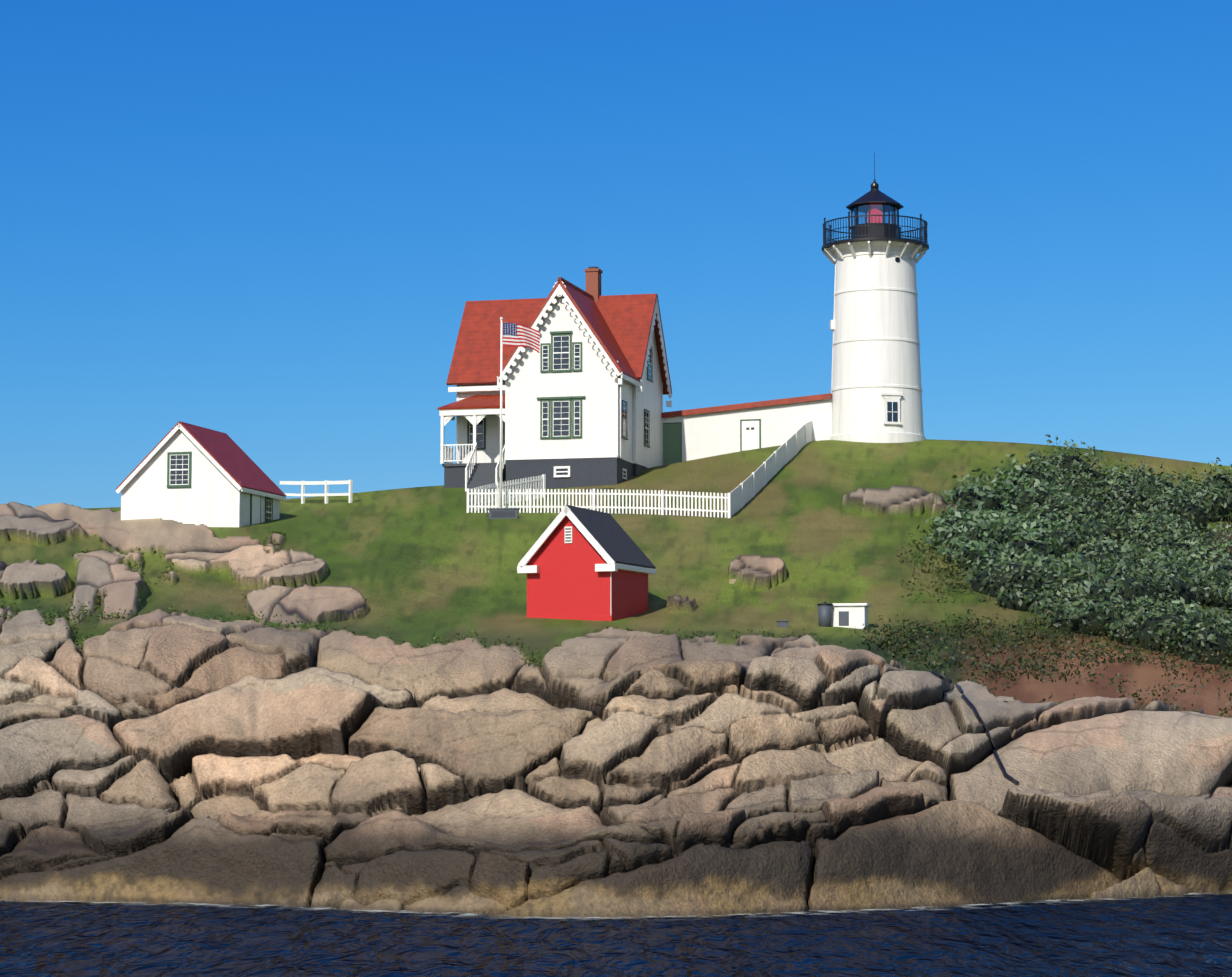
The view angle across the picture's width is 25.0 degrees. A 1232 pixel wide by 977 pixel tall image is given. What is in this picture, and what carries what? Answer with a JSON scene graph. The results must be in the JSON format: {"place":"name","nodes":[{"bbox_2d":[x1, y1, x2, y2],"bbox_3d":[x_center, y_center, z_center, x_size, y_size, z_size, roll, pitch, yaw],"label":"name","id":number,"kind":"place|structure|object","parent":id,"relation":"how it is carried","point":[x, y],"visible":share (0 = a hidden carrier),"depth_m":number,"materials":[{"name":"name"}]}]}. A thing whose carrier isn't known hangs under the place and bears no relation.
{"place":"outdoors","nodes":[
{"label":"outdoors","id":0,"kind":"place"},
{"bbox_2d":[0,439,1231,918],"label":"island terrain","id":1,"kind":"structure","parent":0,"point":[616,769],"depth_m":60.85,"materials":[{"name":"brown stone"}]},
{"bbox_2d":[116,421,285,526],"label":"workshop","id":2,"kind":"structure","parent":1,"relation":"on","point":[185,473],"depth_m":112.97,"materials":[{"name":"white"}]},
{"bbox_2d":[280,480,352,503],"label":"rail fence","id":3,"kind":"object","parent":1,"relation":"on","point":[326,483],"visible":0.79,"depth_m":125.10,"materials":[{"name":"white wood"}]},
{"bbox_2d":[487,508,519,518],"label":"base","id":4,"kind":"object","parent":1,"relation":"on","point":[502,513],"visible":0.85,"depth_m":113.02,"materials":[{"name":"grey"}]},
{"bbox_2d":[499,317,539,507],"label":"flagpole","id":5,"kind":"object","parent":1,"relation":"on","point":[516,335],"visible":0.9,"depth_m":114.89,"materials":[{"name":"white metal"}]},
{"bbox_2d":[437,266,671,490],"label":"keepers house","id":6,"kind":"structure","parent":1,"relation":"on","point":[587,388],"depth_m":125.18,"materials":[{"name":"paint"}]},
{"bbox_2d":[517,505,655,620],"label":"oil house","id":7,"kind":"structure","parent":1,"relation":"on","point":[584,564],"depth_m":88.82,"materials":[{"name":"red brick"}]},
{"bbox_2d":[0,505,1231,717],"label":"tufts","id":8,"kind":"object","parent":1,"relation":"on","point":[98,599],"visible":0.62,"depth_m":71.56,"materials":[{"name":"green plant"}]},
{"bbox_2d":[467,420,811,517],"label":"picket fence","id":9,"kind":"object","parent":1,"relation":"on","point":[751,486],"visible":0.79,"depth_m":114.41,"materials":[{"name":"white wood"}]},
{"bbox_2d":[661,393,831,464],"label":"covered walkway","id":10,"kind":"structure","parent":1,"relation":"on","point":[693,434],"depth_m":130.73,"materials":[{"name":"white paint"}]},
{"bbox_2d":[776,620,788,626],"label":"valve box","id":11,"kind":"object","parent":1,"relation":"on","point":[782,623],"visible":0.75,"depth_m":86.19,"materials":[{"name":"grey metal"}]},
{"bbox_2d":[817,602,832,626],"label":"dark bin","id":12,"kind":"object","parent":1,"relation":"on","point":[825,614],"visible":0.9,"depth_m":87.35,"materials":[{"name":"grey plastic"}]},
{"bbox_2d":[832,603,870,628],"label":"utility box","id":13,"kind":"object","parent":1,"relation":"on","point":[850,615],"visible":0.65,"depth_m":87.50,"materials":[{"name":"white paint"}]},
{"bbox_2d":[822,153,928,442],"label":"lighthouse tower","id":14,"kind":"structure","parent":1,"relation":"on","point":[876,390],"depth_m":128.75,"materials":[{"name":"paint"}]},
{"bbox_2d":[896,532,973,600],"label":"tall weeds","id":15,"kind":"object","parent":1,"relation":"on","point":[955,564],"visible":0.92,"depth_m":98.37,"materials":[{"name":"green plant"}]},
{"bbox_2d":[931,671,1018,784],"bbox_3d":[7.917,5.450,63.782,1.231,2.544,7.728,0,-5,-3],"label":"shore cable","id":16,"kind":"object","parent":1,"relation":"on","point":[986,729],"visible":0.85,"depth_m":61.83,"materials":[{"name":"black rubber"}]},
{"bbox_2d":[936,468,1078,577],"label":"pale leaf shrubs","id":17,"kind":"object","parent":1,"relation":"on","point":[1035,474],"visible":0.12,"depth_m":109.89,"materials":[{"name":"green plant"}]},
{"bbox_2d":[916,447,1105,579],"bbox_3d":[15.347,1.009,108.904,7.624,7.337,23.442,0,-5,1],"label":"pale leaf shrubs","id":18,"kind":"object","parent":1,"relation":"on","point":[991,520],"visible":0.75,"depth_m":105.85,"materials":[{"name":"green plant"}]},
{"bbox_2d":[849,608,1231,680],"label":"slope scrub","id":19,"kind":"object","parent":1,"relation":"on","point":[910,647],"visible":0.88,"depth_m":85.14,"materials":[{"name":"green plant"}]},
{"bbox_2d":[945,434,1231,664],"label":"thicket shrubs","id":20,"kind":"object","parent":1,"relation":"on","point":[1012,603],"visible":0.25,"depth_m":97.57,"materials":[{"name":"green plant"}]},
{"bbox_2d":[1204,519,1231,551],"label":"bare shrub","id":21,"kind":"object","parent":20,"relation":"on","point":[1221,542],"visible":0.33,"depth_m":107.36,"materials":[{"name":"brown plant"}]},
{"bbox_2d":[968,650,1231,716],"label":"bank weeds","id":22,"kind":"object","parent":1,"relation":"on","point":[1121,688],"visible":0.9,"depth_m":77.56,"materials":[{"name":"green plant"}]},
{"bbox_2d":[0,894,1231,976],"bbox_3d":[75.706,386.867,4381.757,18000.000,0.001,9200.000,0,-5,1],"label":"water","id":23,"kind":"structure","parent":0,"point":[1187,936],"depth_m":46.21,"materials":[{"name":"liquid"}]},
{"bbox_2d":[1,892,1231,920],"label":"shore foam","id":24,"kind":"object","parent":23,"relation":"on","point":[474,914],"visible":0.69,"depth_m":54.22,"materials":[{"name":"grey"}]},
{"bbox_2d":[0,0,1231,507],"label":"sky","id":25,"kind":"structure","parent":0,"point":[271,226],"materials":[{"name":"blue"}]}
]}

